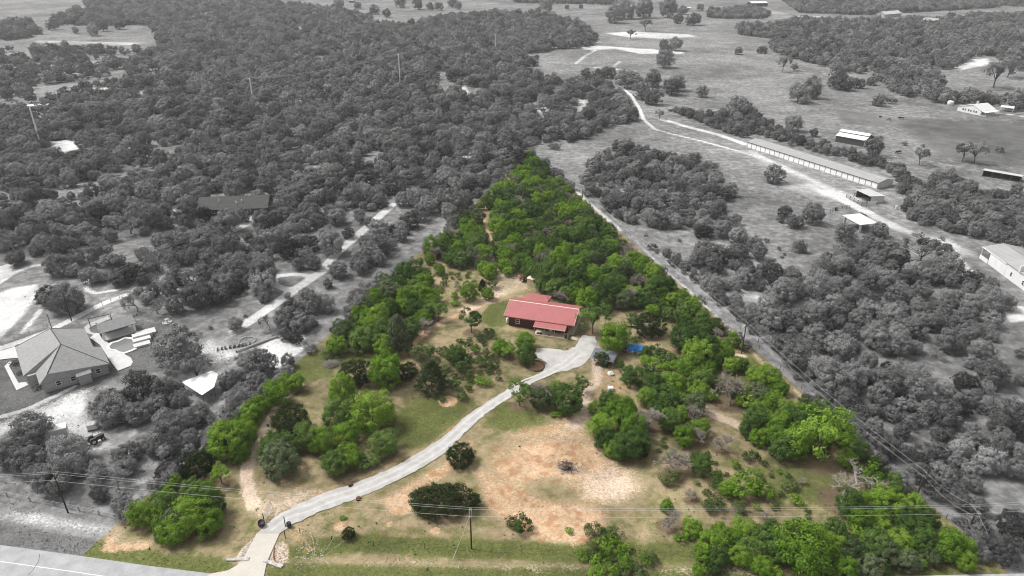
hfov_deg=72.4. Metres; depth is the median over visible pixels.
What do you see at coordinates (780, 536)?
oak tree
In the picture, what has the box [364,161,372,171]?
juniper tree
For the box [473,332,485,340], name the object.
shrub
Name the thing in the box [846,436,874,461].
oak tree
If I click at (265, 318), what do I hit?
bare tree
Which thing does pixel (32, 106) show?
white shed
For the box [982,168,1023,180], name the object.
loafing shed
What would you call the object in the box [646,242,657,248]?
shrub
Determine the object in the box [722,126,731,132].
shrub
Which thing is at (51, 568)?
edge line
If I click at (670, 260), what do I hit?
shrub
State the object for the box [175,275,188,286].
juniper tree
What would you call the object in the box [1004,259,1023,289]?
metal shop
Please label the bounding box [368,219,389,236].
oak tree
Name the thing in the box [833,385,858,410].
oak tree
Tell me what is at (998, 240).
shrub
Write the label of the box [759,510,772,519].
bare tree
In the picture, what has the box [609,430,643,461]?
oak tree
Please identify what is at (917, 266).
oak tree
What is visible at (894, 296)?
oak tree
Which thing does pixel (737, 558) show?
oak tree
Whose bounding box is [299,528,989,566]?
wire fence
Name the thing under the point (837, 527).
oak tree
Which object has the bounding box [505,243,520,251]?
bare tree
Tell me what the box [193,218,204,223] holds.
bare tree
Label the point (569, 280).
oak tree
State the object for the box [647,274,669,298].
oak tree
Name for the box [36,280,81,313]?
oak tree
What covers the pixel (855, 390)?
oak tree
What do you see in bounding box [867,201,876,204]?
pen gate
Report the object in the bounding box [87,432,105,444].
tractor
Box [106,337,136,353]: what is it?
swimming pool
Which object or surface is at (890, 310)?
oak tree
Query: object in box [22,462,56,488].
oak tree
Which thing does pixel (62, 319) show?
yard fence
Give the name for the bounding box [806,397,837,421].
oak tree
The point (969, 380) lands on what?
juniper tree
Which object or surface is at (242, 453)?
oak tree
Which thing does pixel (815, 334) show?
oak tree
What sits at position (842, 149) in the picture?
shrub
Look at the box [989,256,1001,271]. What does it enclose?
roller door
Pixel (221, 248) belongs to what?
oak tree
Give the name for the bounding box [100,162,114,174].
bare tree
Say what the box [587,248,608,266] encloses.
oak tree
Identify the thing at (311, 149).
bare tree
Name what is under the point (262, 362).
oak tree
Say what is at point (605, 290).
oak tree
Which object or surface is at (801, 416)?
oak tree
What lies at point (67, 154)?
bare tree
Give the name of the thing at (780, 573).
shrub
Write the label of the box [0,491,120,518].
wire fence
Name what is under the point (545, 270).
oak tree
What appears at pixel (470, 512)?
utility pole
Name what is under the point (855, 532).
shrub
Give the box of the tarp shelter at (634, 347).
[627,343,643,354]
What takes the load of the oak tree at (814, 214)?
on the ground at (724, 74)
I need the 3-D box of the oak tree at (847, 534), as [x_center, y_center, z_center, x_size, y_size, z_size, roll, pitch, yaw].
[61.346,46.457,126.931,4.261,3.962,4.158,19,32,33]
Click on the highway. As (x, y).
(70, 562)
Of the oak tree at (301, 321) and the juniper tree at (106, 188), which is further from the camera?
the juniper tree at (106, 188)
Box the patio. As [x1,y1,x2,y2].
[90,333,132,369]
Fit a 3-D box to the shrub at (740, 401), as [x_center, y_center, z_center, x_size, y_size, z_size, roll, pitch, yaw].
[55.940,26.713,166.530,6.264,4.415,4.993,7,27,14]
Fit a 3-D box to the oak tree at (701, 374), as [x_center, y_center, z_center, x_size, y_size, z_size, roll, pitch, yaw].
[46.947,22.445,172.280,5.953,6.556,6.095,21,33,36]
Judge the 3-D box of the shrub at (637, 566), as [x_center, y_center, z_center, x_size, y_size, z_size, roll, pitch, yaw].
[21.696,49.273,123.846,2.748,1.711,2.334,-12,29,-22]
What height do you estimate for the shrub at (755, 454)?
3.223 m
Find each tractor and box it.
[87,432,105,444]
[519,276,526,281]
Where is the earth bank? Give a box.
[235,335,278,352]
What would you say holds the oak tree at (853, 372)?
on the ground at (724, 74)
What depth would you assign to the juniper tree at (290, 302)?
206.99 m
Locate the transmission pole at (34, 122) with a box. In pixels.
[29,107,39,138]
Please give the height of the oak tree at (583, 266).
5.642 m
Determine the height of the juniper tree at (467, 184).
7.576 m
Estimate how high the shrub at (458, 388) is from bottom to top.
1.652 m
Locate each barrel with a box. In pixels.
[258,519,264,526]
[286,521,291,527]
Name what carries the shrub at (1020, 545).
on the ground at (724, 74)
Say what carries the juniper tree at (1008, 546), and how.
on the ground at (724, 74)
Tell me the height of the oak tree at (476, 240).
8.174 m
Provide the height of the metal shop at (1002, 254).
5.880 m
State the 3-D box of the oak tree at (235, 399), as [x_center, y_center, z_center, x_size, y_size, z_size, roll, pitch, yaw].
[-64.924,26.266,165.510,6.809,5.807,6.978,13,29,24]
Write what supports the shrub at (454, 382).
on the ground at (724, 74)
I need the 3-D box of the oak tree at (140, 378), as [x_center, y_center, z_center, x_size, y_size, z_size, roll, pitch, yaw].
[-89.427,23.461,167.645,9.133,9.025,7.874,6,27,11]
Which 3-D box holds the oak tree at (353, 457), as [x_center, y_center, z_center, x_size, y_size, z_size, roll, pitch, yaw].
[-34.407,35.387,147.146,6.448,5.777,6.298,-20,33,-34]
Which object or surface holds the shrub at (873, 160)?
on the ground at (724, 74)
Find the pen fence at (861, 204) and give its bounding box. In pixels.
[846,194,868,205]
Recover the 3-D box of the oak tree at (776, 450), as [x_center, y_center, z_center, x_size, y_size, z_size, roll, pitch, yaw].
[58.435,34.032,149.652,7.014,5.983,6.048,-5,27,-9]
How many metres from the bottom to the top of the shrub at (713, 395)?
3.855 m
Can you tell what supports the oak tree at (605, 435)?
on the ground at (724, 74)
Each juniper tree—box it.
[0,204,22,216]
[18,219,42,226]
[25,191,47,202]
[28,197,45,209]
[33,186,50,195]
[33,284,53,305]
[86,202,113,219]
[99,183,115,192]
[100,224,115,230]
[120,262,148,283]
[152,461,175,477]
[173,448,215,483]
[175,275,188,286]
[193,206,211,221]
[222,280,244,296]
[262,210,283,228]
[266,400,311,441]
[274,235,302,258]
[281,298,300,315]
[288,331,303,344]
[298,234,320,251]
[336,181,356,195]
[338,357,371,388]
[341,526,355,539]
[344,170,355,180]
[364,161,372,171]
[384,313,413,356]
[385,175,403,186]
[388,224,397,233]
[398,361,419,380]
[407,481,480,521]
[414,358,449,396]
[445,441,477,469]
[462,177,479,194]
[478,279,486,291]
[479,158,492,165]
[501,159,513,171]
[506,148,527,164]
[623,144,637,156]
[634,310,667,337]
[694,225,714,238]
[703,185,721,198]
[738,253,749,262]
[756,46,767,53]
[762,259,783,278]
[765,272,783,286]
[777,205,792,216]
[807,315,824,327]
[817,316,839,335]
[835,311,848,322]
[880,361,893,371]
[884,253,911,270]
[908,451,935,467]
[948,396,973,418]
[949,371,980,392]
[957,268,985,284]
[986,534,1021,566]
[993,507,1023,540]
[1007,418,1023,440]
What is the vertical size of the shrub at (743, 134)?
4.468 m
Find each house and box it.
[15,327,109,392]
[196,195,273,215]
[504,293,582,339]
[876,10,901,17]
[923,17,938,21]
[957,101,998,116]
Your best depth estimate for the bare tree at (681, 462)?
145.19 m
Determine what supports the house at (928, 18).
on the ground at (724, 74)
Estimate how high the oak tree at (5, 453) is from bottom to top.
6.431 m
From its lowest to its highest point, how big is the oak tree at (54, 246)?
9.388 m
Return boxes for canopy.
[182,371,220,403]
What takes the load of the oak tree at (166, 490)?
on the ground at (724, 74)
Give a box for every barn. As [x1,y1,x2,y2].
[747,1,767,6]
[835,129,874,146]
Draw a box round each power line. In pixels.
[30,81,234,107]
[52,480,469,516]
[53,473,469,509]
[65,472,469,507]
[470,505,935,507]
[470,506,977,509]
[470,513,974,516]
[760,334,920,467]
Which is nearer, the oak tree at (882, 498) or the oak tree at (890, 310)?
the oak tree at (882, 498)
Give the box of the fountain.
[162,318,171,324]
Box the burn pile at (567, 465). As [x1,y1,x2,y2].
[549,455,583,473]
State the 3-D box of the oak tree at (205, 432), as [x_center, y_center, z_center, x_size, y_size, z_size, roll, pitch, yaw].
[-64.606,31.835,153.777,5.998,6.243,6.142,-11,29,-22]
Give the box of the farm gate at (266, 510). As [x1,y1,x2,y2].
[263,501,270,520]
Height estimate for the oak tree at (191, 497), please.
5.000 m
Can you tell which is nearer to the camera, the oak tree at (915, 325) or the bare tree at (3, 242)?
the oak tree at (915, 325)
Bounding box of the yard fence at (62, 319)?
[0,296,119,344]
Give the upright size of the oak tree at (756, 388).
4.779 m
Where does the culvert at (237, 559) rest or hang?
on the ground at (724, 74)
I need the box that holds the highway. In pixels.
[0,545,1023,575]
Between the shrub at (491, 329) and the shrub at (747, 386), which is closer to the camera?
the shrub at (747, 386)
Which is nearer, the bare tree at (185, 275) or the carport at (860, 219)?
the bare tree at (185, 275)
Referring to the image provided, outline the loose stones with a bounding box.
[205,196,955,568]
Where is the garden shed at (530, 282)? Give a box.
[527,275,541,287]
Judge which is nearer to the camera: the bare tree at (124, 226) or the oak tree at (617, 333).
the oak tree at (617, 333)
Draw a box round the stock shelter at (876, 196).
[855,189,884,202]
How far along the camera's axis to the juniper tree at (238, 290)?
218.64 m
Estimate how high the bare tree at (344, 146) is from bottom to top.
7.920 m
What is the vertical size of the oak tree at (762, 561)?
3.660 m
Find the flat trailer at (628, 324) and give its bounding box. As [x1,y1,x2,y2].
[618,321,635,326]
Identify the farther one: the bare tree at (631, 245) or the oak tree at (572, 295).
the bare tree at (631, 245)
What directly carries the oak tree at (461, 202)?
on the ground at (724, 74)
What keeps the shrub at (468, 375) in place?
on the ground at (724, 74)
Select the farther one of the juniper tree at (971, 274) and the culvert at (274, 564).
the juniper tree at (971, 274)
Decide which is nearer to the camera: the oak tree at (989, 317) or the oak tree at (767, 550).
the oak tree at (767, 550)
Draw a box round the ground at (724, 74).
[0,0,1023,575]
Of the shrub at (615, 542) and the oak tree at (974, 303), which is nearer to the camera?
the shrub at (615, 542)
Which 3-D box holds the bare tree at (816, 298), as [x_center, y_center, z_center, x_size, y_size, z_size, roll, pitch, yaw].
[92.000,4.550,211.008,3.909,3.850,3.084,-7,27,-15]
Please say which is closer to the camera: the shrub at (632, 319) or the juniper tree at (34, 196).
the shrub at (632, 319)
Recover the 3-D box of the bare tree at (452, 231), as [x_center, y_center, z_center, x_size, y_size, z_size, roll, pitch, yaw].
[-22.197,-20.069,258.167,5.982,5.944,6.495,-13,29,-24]
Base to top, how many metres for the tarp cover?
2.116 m
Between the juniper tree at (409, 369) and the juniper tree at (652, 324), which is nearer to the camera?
the juniper tree at (409, 369)
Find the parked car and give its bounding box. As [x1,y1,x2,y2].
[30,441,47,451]
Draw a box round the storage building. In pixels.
[747,138,893,188]
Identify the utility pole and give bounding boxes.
[50,472,68,512]
[61,292,71,320]
[469,508,471,548]
[741,322,747,353]
[916,472,927,498]
[969,505,981,526]
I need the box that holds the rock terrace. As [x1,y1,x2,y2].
[131,327,156,348]
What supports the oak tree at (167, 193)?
on the ground at (724, 74)
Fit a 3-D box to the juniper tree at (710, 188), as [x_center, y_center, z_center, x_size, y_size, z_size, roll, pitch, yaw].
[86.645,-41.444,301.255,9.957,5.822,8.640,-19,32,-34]
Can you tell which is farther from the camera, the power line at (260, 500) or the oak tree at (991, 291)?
the oak tree at (991, 291)
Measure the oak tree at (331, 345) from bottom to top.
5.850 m
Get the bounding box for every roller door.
[859,178,864,184]
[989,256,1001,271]
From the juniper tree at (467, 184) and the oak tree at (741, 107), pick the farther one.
the oak tree at (741, 107)
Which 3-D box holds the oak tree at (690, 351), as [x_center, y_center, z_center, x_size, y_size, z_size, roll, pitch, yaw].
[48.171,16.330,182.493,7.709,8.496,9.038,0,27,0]
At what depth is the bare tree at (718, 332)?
193.44 m
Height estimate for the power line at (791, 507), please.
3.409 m
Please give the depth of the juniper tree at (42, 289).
212.05 m
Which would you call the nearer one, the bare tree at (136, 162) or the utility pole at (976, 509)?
the utility pole at (976, 509)
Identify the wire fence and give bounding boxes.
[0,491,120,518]
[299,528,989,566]
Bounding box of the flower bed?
[527,360,544,371]
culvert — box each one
[226,557,249,561]
[263,559,283,568]
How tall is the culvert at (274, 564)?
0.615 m
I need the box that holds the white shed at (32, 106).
[27,103,49,110]
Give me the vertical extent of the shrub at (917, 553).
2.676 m
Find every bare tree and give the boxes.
[0,232,16,250]
[40,113,51,119]
[48,178,60,187]
[62,152,71,161]
[69,251,83,264]
[83,466,108,483]
[85,122,97,129]
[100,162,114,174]
[107,466,131,489]
[108,153,121,168]
[112,498,133,519]
[118,292,138,311]
[119,216,141,233]
[131,160,139,167]
[136,247,155,264]
[149,272,159,282]
[149,294,167,313]
[151,246,166,260]
[174,146,193,154]
[178,266,198,289]
[181,184,201,196]
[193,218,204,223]
[200,137,216,146]
[202,411,218,425]
[250,227,264,235]
[257,315,271,330]
[267,198,285,209]
[302,146,317,156]
[340,141,350,154]
[353,103,365,112]
[353,212,363,223]
[418,318,433,332]
[428,247,442,260]
[437,124,448,130]
[446,226,457,234]
[470,120,484,132]
[472,252,483,262]
[474,115,485,122]
[484,253,494,262]
[496,167,507,177]
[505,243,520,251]
[530,381,546,396]
[540,226,552,236]
[552,291,567,301]
[558,103,568,110]
[564,219,572,225]
[571,75,580,80]
[612,189,620,198]
[620,287,640,297]
[621,242,637,252]
[629,273,646,285]
[632,407,666,427]
[651,446,692,476]
[660,510,681,528]
[681,156,694,170]
[682,488,698,500]
[686,405,705,423]
[692,425,707,441]
[698,174,705,182]
[710,368,745,405]
[711,434,737,449]
[712,328,722,335]
[753,324,771,342]
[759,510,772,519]
[797,477,806,482]
[813,296,824,304]
[829,457,868,500]
[859,476,887,493]
[893,315,907,330]
[894,357,908,369]
[929,344,943,357]
[982,387,1002,403]
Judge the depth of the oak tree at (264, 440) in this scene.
148.80 m
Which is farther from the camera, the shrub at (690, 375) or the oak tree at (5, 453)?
the shrub at (690, 375)
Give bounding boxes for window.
[55,380,61,385]
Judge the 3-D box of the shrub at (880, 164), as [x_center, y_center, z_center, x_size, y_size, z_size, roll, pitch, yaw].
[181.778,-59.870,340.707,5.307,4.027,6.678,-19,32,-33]
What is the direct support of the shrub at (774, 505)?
on the ground at (724, 74)
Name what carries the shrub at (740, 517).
on the ground at (724, 74)
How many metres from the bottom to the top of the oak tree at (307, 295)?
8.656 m
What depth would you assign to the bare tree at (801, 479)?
142.94 m
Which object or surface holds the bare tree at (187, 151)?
on the ground at (724, 74)
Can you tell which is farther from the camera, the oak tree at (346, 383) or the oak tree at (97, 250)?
the oak tree at (97, 250)
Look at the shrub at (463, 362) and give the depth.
179.87 m
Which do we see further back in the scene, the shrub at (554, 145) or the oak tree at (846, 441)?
the shrub at (554, 145)
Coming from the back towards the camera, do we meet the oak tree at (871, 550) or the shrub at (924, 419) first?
the shrub at (924, 419)
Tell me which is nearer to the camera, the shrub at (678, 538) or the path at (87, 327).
the shrub at (678, 538)
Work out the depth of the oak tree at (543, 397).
165.00 m
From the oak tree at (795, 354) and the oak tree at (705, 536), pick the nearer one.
the oak tree at (705, 536)
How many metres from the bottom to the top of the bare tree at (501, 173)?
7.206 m
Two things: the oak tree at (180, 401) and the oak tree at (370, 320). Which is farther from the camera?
the oak tree at (370, 320)
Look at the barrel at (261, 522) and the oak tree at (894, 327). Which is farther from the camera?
the oak tree at (894, 327)
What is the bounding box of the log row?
[217,342,250,350]
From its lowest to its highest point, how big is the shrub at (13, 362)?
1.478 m
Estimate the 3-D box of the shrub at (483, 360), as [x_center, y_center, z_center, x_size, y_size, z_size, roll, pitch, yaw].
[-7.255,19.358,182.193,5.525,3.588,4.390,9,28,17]
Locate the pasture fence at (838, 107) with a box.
[772,97,920,114]
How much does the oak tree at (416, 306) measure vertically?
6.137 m
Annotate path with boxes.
[5,361,27,389]
[84,316,109,334]
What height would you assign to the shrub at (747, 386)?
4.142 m
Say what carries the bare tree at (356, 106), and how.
on the ground at (724, 74)
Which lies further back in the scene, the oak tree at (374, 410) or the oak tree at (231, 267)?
the oak tree at (231, 267)
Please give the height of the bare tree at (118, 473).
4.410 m
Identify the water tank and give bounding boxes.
[947,100,953,105]
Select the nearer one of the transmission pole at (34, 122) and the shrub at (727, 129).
the transmission pole at (34, 122)
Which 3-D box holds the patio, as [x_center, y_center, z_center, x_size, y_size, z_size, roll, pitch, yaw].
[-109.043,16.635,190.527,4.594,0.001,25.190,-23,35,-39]
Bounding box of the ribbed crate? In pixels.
[86,420,97,431]
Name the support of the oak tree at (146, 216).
on the ground at (724, 74)
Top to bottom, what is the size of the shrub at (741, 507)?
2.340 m
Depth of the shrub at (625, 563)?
123.78 m
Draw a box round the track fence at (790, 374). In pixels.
[621,227,959,527]
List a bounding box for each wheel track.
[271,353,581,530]
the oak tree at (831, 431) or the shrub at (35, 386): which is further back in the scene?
the shrub at (35, 386)
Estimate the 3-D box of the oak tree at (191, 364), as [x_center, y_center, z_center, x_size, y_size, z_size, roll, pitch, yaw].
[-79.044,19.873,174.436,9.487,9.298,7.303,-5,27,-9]
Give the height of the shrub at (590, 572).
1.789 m
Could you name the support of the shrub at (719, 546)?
on the ground at (724, 74)
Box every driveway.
[0,347,17,359]
[257,335,596,533]
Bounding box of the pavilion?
[95,314,136,340]
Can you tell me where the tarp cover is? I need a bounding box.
[589,348,617,363]
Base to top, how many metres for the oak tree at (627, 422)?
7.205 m
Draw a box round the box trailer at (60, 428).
[41,422,68,441]
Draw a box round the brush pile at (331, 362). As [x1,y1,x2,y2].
[319,359,341,371]
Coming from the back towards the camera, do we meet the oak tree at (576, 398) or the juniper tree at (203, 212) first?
the juniper tree at (203, 212)
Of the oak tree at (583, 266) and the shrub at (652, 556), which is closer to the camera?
the shrub at (652, 556)
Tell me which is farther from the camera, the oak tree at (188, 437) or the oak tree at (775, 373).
the oak tree at (775, 373)
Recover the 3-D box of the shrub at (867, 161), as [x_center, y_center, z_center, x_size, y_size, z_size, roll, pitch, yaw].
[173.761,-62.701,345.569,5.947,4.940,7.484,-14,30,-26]
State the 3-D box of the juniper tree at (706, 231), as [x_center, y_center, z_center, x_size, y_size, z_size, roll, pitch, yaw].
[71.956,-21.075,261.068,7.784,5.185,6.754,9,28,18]
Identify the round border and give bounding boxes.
[238,336,255,345]
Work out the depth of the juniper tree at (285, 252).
243.24 m
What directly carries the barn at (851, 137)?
on the ground at (724, 74)
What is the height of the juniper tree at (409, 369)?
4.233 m
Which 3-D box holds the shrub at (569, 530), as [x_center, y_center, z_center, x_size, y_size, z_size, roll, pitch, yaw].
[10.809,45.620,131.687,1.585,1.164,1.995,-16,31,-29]
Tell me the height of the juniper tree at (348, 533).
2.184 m
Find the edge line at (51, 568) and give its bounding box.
[0,561,101,575]
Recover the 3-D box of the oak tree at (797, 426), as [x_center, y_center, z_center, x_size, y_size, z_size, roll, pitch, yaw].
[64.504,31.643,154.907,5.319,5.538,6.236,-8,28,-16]
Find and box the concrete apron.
[208,534,278,575]
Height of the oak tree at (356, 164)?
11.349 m
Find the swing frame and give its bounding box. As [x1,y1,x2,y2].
[88,314,111,327]
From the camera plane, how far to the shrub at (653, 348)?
185.38 m
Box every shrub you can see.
[8,359,18,364]
[23,81,36,87]
[30,384,40,390]
[305,344,317,353]
[320,349,338,360]
[406,256,423,268]
[410,341,435,360]
[440,364,451,370]
[450,291,457,298]
[450,380,460,387]
[451,300,460,305]
[453,358,472,372]
[455,338,464,342]
[455,386,463,391]
[456,390,466,398]
[465,369,473,377]
[465,384,472,390]
[467,343,480,352]
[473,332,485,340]
[474,356,494,367]
[474,376,491,385]
[483,351,495,357]
[484,326,495,332]
[485,366,493,375]
[488,280,498,287]
[504,514,516,527]
[547,143,560,148]
[550,411,562,416]
[551,380,560,386]
[564,527,573,533]
[574,548,588,561]
[583,521,607,540]
[585,541,604,563]
[587,564,600,575]
[589,552,607,570]
[592,537,614,554]
[599,548,610,560]
[600,523,624,539]
[602,533,625,554]
[607,555,619,565]
[614,561,629,575]
[615,359,624,367]
[617,552,634,570]
[618,540,631,555]
[625,310,643,324]
[629,559,643,571]
[630,334,641,341]
[633,564,648,575]
[638,550,651,566]
[643,343,667,356]
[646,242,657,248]
[646,551,659,568]
[647,354,667,371]
[657,351,677,361]
[657,468,679,484]
[659,440,667,447]
[661,358,678,370]
[667,258,681,267]
[673,532,689,541]
[682,382,694,392]
[685,370,695,381]
[694,365,710,379]
[701,493,724,513]
[702,488,711,493]
[706,388,718,400]
[708,286,724,299]
[710,542,732,562]
[720,535,736,555]
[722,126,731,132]
[723,325,732,334]
[730,459,740,469]
[731,500,745,514]
[731,514,744,524]
[734,392,758,407]
[735,384,752,396]
[738,130,749,137]
[741,448,761,460]
[745,113,755,118]
[751,468,763,475]
[752,480,777,499]
[752,503,760,509]
[755,127,766,133]
[765,562,782,575]
[769,502,779,509]
[776,216,787,221]
[778,490,784,498]
[780,478,799,490]
[785,472,792,479]
[789,492,804,505]
[790,62,798,69]
[793,374,803,379]
[818,147,827,152]
[819,139,830,144]
[839,146,847,153]
[842,521,868,548]
[848,400,872,422]
[850,153,866,160]
[857,156,872,164]
[870,158,877,164]
[871,156,885,162]
[878,161,891,167]
[887,97,897,102]
[895,176,913,182]
[900,411,921,428]
[902,444,924,457]
[902,547,931,566]
[910,177,925,185]
[913,410,931,425]
[917,214,929,225]
[920,479,950,501]
[937,213,953,223]
[943,427,957,442]
[946,214,960,223]
[949,216,963,223]
[949,467,967,483]
[950,208,960,215]
[951,516,961,523]
[974,402,991,412]
[993,235,1008,243]
[994,146,1004,150]
[1000,399,1023,418]
[1001,396,1023,410]
[1003,533,1023,548]
[1006,235,1023,246]
[1013,348,1023,357]
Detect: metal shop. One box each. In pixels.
[979,243,1023,275]
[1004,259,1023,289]
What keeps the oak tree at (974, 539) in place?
on the ground at (724, 74)
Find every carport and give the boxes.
[842,213,875,232]
[999,105,1014,111]
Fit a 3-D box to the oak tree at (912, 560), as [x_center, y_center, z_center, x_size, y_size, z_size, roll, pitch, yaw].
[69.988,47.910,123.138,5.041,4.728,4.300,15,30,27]
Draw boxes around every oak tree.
[0,167,10,184]
[0,204,26,222]
[0,209,12,231]
[0,230,16,248]
[0,437,27,469]
[9,444,49,474]
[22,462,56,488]
[35,198,65,215]
[35,209,66,229]
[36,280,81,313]
[38,234,70,260]
[40,252,72,275]
[63,290,86,309]
[70,221,98,243]
[83,236,113,265]
[85,390,115,418]
[91,392,130,429]
[105,198,129,215]
[109,440,141,464]
[109,491,134,513]
[114,455,140,478]
[119,400,149,425]
[120,493,153,528]
[121,202,148,224]
[121,369,159,405]
[137,203,164,229]
[144,393,166,415]
[144,503,168,531]
[148,376,174,406]
[149,407,190,444]
[149,490,179,514]
[150,200,172,218]
[151,519,168,543]
[153,485,177,507]
[154,515,191,546]
[156,469,182,490]
[159,507,188,527]
[161,182,183,204]
[165,493,212,538]
[168,388,193,409]
[172,204,196,223]
[172,406,204,429]
[173,353,212,376]
[174,427,205,450]
[178,492,209,514]
[179,277,212,308]
[179,476,201,499]
[188,224,218,241]
[188,229,217,253]
[191,262,213,279]
[191,479,216,496]
[192,505,224,540]
[194,488,227,516]
[202,418,229,445]
[209,231,239,257]
[209,283,231,303]
[214,250,250,272]
[215,207,241,231]
[220,386,251,411]
[221,411,245,426]
[222,179,249,195]
[227,259,249,285]
[227,442,250,464]
[230,418,257,446]
[234,348,258,369]
[234,398,266,424]
[242,369,268,392]
[245,347,278,377]
[247,254,277,285]
[248,269,275,293]
[256,178,280,194]
[256,429,286,459]
[263,225,292,243]
[272,305,299,328]
[272,372,295,388]
[277,207,298,222]
[277,221,303,237]
[281,419,318,452]
[289,312,311,332]
[294,287,321,314]
[305,426,336,454]
[317,227,342,256]
[319,448,348,476]
[326,333,347,354]
[327,372,355,407]
[329,318,352,342]
[331,417,363,446]
[334,442,363,466]
[341,182,362,205]
[342,302,367,319]
[344,153,365,176]
[345,287,368,305]
[345,387,397,437]
[348,325,373,354]
[353,294,373,308]
[353,307,376,326]
[357,279,379,293]
[361,313,380,329]
[362,287,383,310]
[363,323,378,346]
[365,427,399,457]
[367,302,390,318]
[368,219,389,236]
[369,271,393,293]
[370,233,391,255]
[371,315,398,344]
[372,333,395,356]
[378,278,400,300]
[390,261,412,278]
[401,166,423,185]
[402,298,428,318]
[404,318,422,338]
[409,266,435,281]
[410,283,434,302]
[430,188,452,211]
[433,165,457,187]
[445,189,469,211]
[445,345,466,363]
[459,306,481,332]
[463,230,485,248]
[472,243,493,260]
[508,377,532,405]
[516,341,536,365]
[519,261,540,278]
[527,259,562,287]
[529,385,555,409]
[543,276,567,296]
[547,225,568,241]
[547,246,567,265]
[548,382,585,415]
[560,269,589,297]
[562,279,587,304]
[570,264,590,276]
[575,286,598,311]
[585,412,618,438]
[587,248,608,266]
[593,276,620,303]
[594,426,614,448]
[598,388,619,406]
[599,240,619,256]
[599,320,635,352]
[604,393,637,424]
[606,253,626,271]
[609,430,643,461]
[612,289,633,308]
[613,0,637,18]
[619,364,644,388]
[619,410,647,437]
[621,395,637,413]
[622,428,651,455]
[641,372,666,396]
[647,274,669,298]
[648,384,678,409]
[653,275,677,292]
[654,405,683,431]
[661,370,683,391]
[668,321,709,351]
[673,421,696,448]
[680,335,713,366]
[682,514,702,541]
[684,390,706,415]
[689,451,712,477]
[692,368,715,389]
[692,544,712,564]
[693,238,716,255]
[693,332,720,357]
[696,527,726,553]
[707,244,734,262]
[707,547,729,569]
[708,199,727,217]
[710,519,730,544]
[725,94,749,113]
[727,544,751,568]
[733,267,754,288]
[735,535,761,558]
[736,302,762,324]
[738,414,761,440]
[738,516,760,542]
[742,401,770,425]
[745,364,767,386]
[745,381,768,398]
[749,522,776,549]
[750,532,785,563]
[752,554,774,575]
[754,306,783,333]
[760,362,784,390]
[763,164,786,183]
[763,424,789,449]
[767,434,802,460]
[769,277,797,307]
[770,333,796,354]
[771,304,793,326]
[773,528,795,561]
[779,337,821,369]
[779,425,815,460]
[788,82,812,103]
[789,410,809,425]
[791,420,817,440]
[793,401,860,460]
[801,202,826,222]
[802,268,832,297]
[802,321,830,343]
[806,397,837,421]
[811,432,829,450]
[813,547,835,569]
[818,528,848,558]
[822,514,849,538]
[823,330,857,359]
[831,252,855,275]
[832,245,858,266]
[832,550,860,575]
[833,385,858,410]
[833,485,866,520]
[834,380,859,401]
[834,534,866,565]
[835,358,871,392]
[836,430,863,448]
[839,412,864,432]
[839,530,861,552]
[843,283,873,309]
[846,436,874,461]
[846,506,876,529]
[847,307,872,326]
[856,268,886,292]
[856,552,886,575]
[857,524,891,555]
[857,540,884,566]
[860,239,880,251]
[861,321,891,349]
[866,381,894,405]
[867,450,892,474]
[867,481,905,519]
[868,363,905,394]
[874,302,903,323]
[874,538,904,569]
[876,269,900,286]
[876,435,905,459]
[884,284,909,302]
[885,465,915,492]
[887,321,910,341]
[887,332,916,354]
[887,526,916,558]
[893,508,930,540]
[894,368,942,400]
[896,547,925,573]
[902,261,929,281]
[902,316,929,340]
[903,491,931,512]
[905,462,936,486]
[910,522,941,553]
[915,506,942,531]
[923,313,949,331]
[928,251,966,279]
[929,459,958,488]
[931,524,969,567]
[932,236,955,257]
[935,326,970,352]
[946,439,976,459]
[948,308,977,330]
[951,547,978,573]
[958,319,986,340]
[959,292,994,317]
[962,528,986,554]
[968,339,999,363]
[973,357,1013,386]
[976,282,1009,309]
[979,309,1005,329]
[981,57,1017,87]
[985,412,1012,435]
[1001,53,1023,77]
[1001,457,1023,479]

